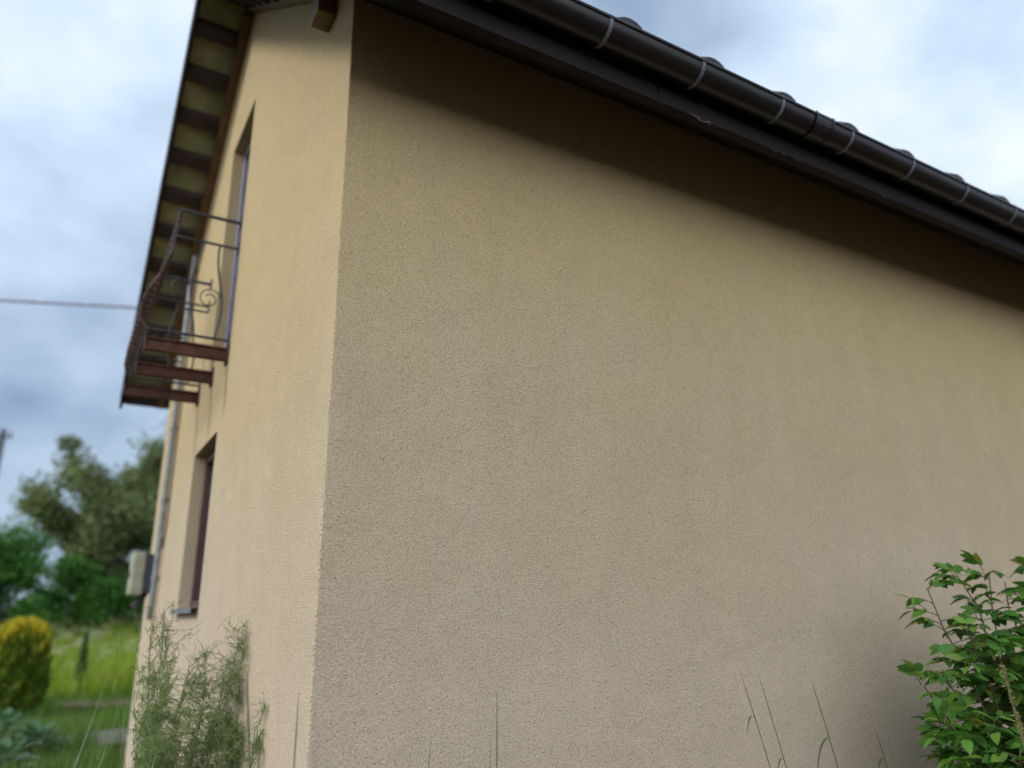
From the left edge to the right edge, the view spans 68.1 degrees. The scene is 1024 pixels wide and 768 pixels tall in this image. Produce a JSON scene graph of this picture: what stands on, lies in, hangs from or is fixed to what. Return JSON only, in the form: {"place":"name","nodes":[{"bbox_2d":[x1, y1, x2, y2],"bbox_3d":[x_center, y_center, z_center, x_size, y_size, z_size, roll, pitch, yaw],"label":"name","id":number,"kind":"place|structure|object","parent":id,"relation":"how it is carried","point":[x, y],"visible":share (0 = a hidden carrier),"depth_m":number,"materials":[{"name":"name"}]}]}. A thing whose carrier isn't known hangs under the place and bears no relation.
{"place":"outdoors","nodes":[
{"label":"outdoors","id":0,"kind":"place"},
{"bbox_2d":[0,620,133,767],"bbox_3d":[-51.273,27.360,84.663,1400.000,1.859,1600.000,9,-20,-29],"label":"ground","id":1,"kind":"structure","parent":0,"point":[90,719],"depth_m":13.38,"materials":[{"name":"green plant"}]},
{"bbox_2d":[0,429,11,464],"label":"utility pole","id":2,"kind":"object","parent":1,"relation":"on","point":[3,435],"visible":1,"depth_m":37.86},
{"bbox_2d":[0,707,37,756],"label":"leafy plant","id":3,"kind":"object","parent":1,"relation":"on","point":[8,715],"visible":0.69,"depth_m":9.15,"materials":[{"name":"green plant"}]},
{"bbox_2d":[0,737,39,767],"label":"leafy plant","id":4,"kind":"object","parent":1,"relation":"on","point":[7,747],"visible":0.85,"depth_m":7.23,"materials":[{"name":"green plant"}]},
{"bbox_2d":[0,616,55,712],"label":"golden thuja","id":5,"kind":"object","parent":1,"relation":"on","point":[26,653],"visible":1,"depth_m":13.64,"materials":[{"name":"yellow plant"}]},
{"bbox_2d":[8,719,63,761],"bbox_3d":[-5.606,4.254,8.918,0.806,0.525,0.762,9,-20,-29],"label":"leafy plant","id":6,"kind":"object","parent":1,"relation":"on","point":[33,729],"visible":0.76,"depth_m":8.92,"materials":[{"name":"green plant"}]},
{"bbox_2d":[0,516,74,638],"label":"bush","id":7,"kind":"object","parent":1,"relation":"on","point":[17,569],"visible":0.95,"depth_m":24.48,"materials":[{"name":"green plant"}]},
{"bbox_2d":[0,706,125,767],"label":"tall weeds","id":8,"kind":"object","parent":1,"relation":"on","point":[93,757],"visible":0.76,"depth_m":8.65,"materials":[{"name":"green plant"}]},
{"bbox_2d":[13,550,122,643],"bbox_3d":[-15.785,7.713,26.972,3.407,3.356,3.125,9,-20,-29],"label":"bush","id":9,"kind":"object","parent":1,"relation":"on","point":[95,593],"visible":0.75,"depth_m":26.57,"materials":[{"name":"green plant"}]},
{"bbox_2d":[0,609,141,664],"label":"meadow flowers","id":10,"kind":"object","parent":1,"relation":"on","point":[77,643],"visible":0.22,"depth_m":22.56,"materials":[{"name":"plant"}]},
{"bbox_2d":[73,630,89,692],"bbox_3d":[-9.986,6.481,17.561,0.403,1.550,0.377,9,-20,-29],"label":"young conifer","id":11,"kind":"object","parent":1,"relation":"on","point":[83,658],"visible":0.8,"depth_m":17.55,"materials":[{"name":"green plant"}]},
{"bbox_2d":[6,411,168,622],"bbox_3d":[-16.478,6.030,33.042,7.186,9.757,10.694,1,-17,-5],"label":"willow tree","id":12,"kind":"object","parent":1,"relation":"on","point":[108,527],"visible":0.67,"depth_m":29.81,"materials":[{"name":"green plant"}]},
{"bbox_2d":[54,432,83,455],"bbox_3d":[-18.114,2.458,30.943,1.125,0.997,1.176,9,-20,-29],"label":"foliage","id":13,"kind":"object","parent":12,"relation":"attached to","point":[65,442],"visible":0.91,"depth_m":30.84,"materials":[{"name":"green plant"}]},
{"bbox_2d":[80,461,114,485],"bbox_3d":[-16.966,3.686,30.929,1.369,1.164,1.319,9,-20,-29],"label":"mistletoe","id":14,"kind":"object","parent":12,"relation":"attached to","point":[103,473],"visible":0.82,"depth_m":30.79,"materials":[{"name":"green plant"}]},
{"bbox_2d":[74,676,107,767],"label":"grass stalk","id":15,"kind":"object","parent":1,"relation":"on","point":[86,734],"depth_m":4.42,"materials":[{"name":"green plant"}]},
{"bbox_2d":[56,700,131,709],"bbox_3d":[-7.201,6.645,15.777,4.000,0.189,1.560,9,-20,-29],"label":"soil bed","id":16,"kind":"object","parent":1,"relation":"on","point":[96,702],"visible":0.11,"depth_m":14.99,"materials":[{"name":"brown soil"}]},
{"bbox_2d":[60,564,144,628],"bbox_3d":[-16.113,8.566,29.959,3.440,2.938,4.065,9,-20,-29],"label":"bush","id":17,"kind":"object","parent":1,"relation":"on","point":[124,600],"visible":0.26,"depth_m":29.34,"materials":[{"name":"green plant"}]},
{"bbox_2d":[98,713,117,767],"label":"grass stalk","id":18,"kind":"object","parent":1,"relation":"on","point":[107,743],"depth_m":4.28,"materials":[{"name":"green plant"}]},
{"bbox_2d":[116,599,266,767],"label":"asparagus plant","id":19,"kind":"object","parent":1,"relation":"on","point":[154,748],"visible":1,"depth_m":3.24,"materials":[{"name":"green plant"}]},
{"bbox_2d":[246,672,250,767],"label":"grass stalk","id":20,"kind":"object","parent":1,"relation":"on","point":[248,740],"depth_m":2.17,"materials":[{"name":"green plant"}]},
{"bbox_2d":[293,695,298,767],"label":"grass stalk","id":21,"kind":"object","parent":1,"relation":"on","point":[295,736],"depth_m":2.24,"materials":[{"name":"green plant"}]},
{"bbox_2d":[496,704,497,767],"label":"grass stalk","id":22,"kind":"object","parent":1,"relation":"on","point":[497,738],"depth_m":2.55,"materials":[{"name":"green plant"}]},
{"bbox_2d":[119,0,1023,767],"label":"house","id":23,"kind":"structure","parent":1,"relation":"on","point":[571,384],"depth_m":3.65,"materials":[{"name":"paint"}]},
{"bbox_2d":[126,552,154,608],"bbox_3d":[-3.364,1.786,6.862,0.210,0.496,0.280,9,-20,-29],"label":"meter cabinet","id":24,"kind":"object","parent":23,"relation":"attached to","point":[140,573],"visible":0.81,"depth_m":6.77,"materials":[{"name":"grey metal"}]},
{"bbox_2d":[170,448,215,613],"bbox_3d":[-2.119,0.984,5.218,0.204,1.145,0.928,9,-20,-29],"label":"window","id":25,"kind":"structure","parent":23,"relation":"in","point":[208,474],"depth_m":5.55,"materials":[{"name":"brown glass"}]},
{"bbox_2d":[224,138,251,346],"bbox_3d":[-1.980,-1.091,5.701,0.075,1.898,0.788,9,-20,-29],"label":"balcony door","id":26,"kind":"structure","parent":23,"relation":"in","point":[247,155],"depth_m":5.99,"materials":[{"name":"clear glass"}]},
{"bbox_2d":[740,673,770,767],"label":"grass stalk","id":27,"kind":"object","parent":1,"relation":"on","point":[757,725],"depth_m":3.12,"materials":[{"name":"green plant"}]},
{"bbox_2d":[758,674,786,767],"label":"grass stalk","id":28,"kind":"object","parent":1,"relation":"on","point":[775,731],"depth_m":3.16,"materials":[{"name":"green plant"}]},
{"bbox_2d":[812,683,837,767],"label":"grass stalk","id":29,"kind":"object","parent":1,"relation":"on","point":[823,741],"depth_m":3.30,"materials":[{"name":"green plant"}]},
{"bbox_2d":[875,729,887,767],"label":"grass stalk","id":30,"kind":"object","parent":1,"relation":"on","point":[880,760],"depth_m":3.39,"materials":[{"name":"green plant"}]},
{"bbox_2d":[896,550,1023,767],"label":"leafy shrub","id":31,"kind":"object","parent":1,"relation":"on","point":[999,745],"visible":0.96,"depth_m":3.35,"materials":[{"name":"green plant"}]},
{"bbox_2d":[998,663,1023,745],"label":"grass stalk","id":32,"kind":"object","parent":1,"relation":"on","point":[1016,715],"depth_m":2.70,"materials":[{"name":"green plant"}]},
{"bbox_2d":[1014,711,1023,737],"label":"grass stalk","id":33,"kind":"object","parent":1,"relation":"on","point":[1017,712],"depth_m":2.73,"materials":[{"name":"green plant"}]},
{"bbox_2d":[0,298,136,308],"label":"power cable","id":34,"kind":"object","parent":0,"point":[66,303],"visible":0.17,"depth_m":12.76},
{"bbox_2d":[5,611,141,699],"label":"meadow grass","id":35,"kind":"structure","parent":0,"point":[98,671],"depth_m":20.02,"materials":[{"name":"green plant"}]},
{"bbox_2d":[50,727,128,748],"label":"path","id":36,"kind":"structure","parent":0,"point":[104,733],"depth_m":10.69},
{"bbox_2d":[0,0,1023,616],"label":"sky","id":37,"kind":"structure","parent":0,"point":[89,88],"materials":[{"name":"white"}]}
]}

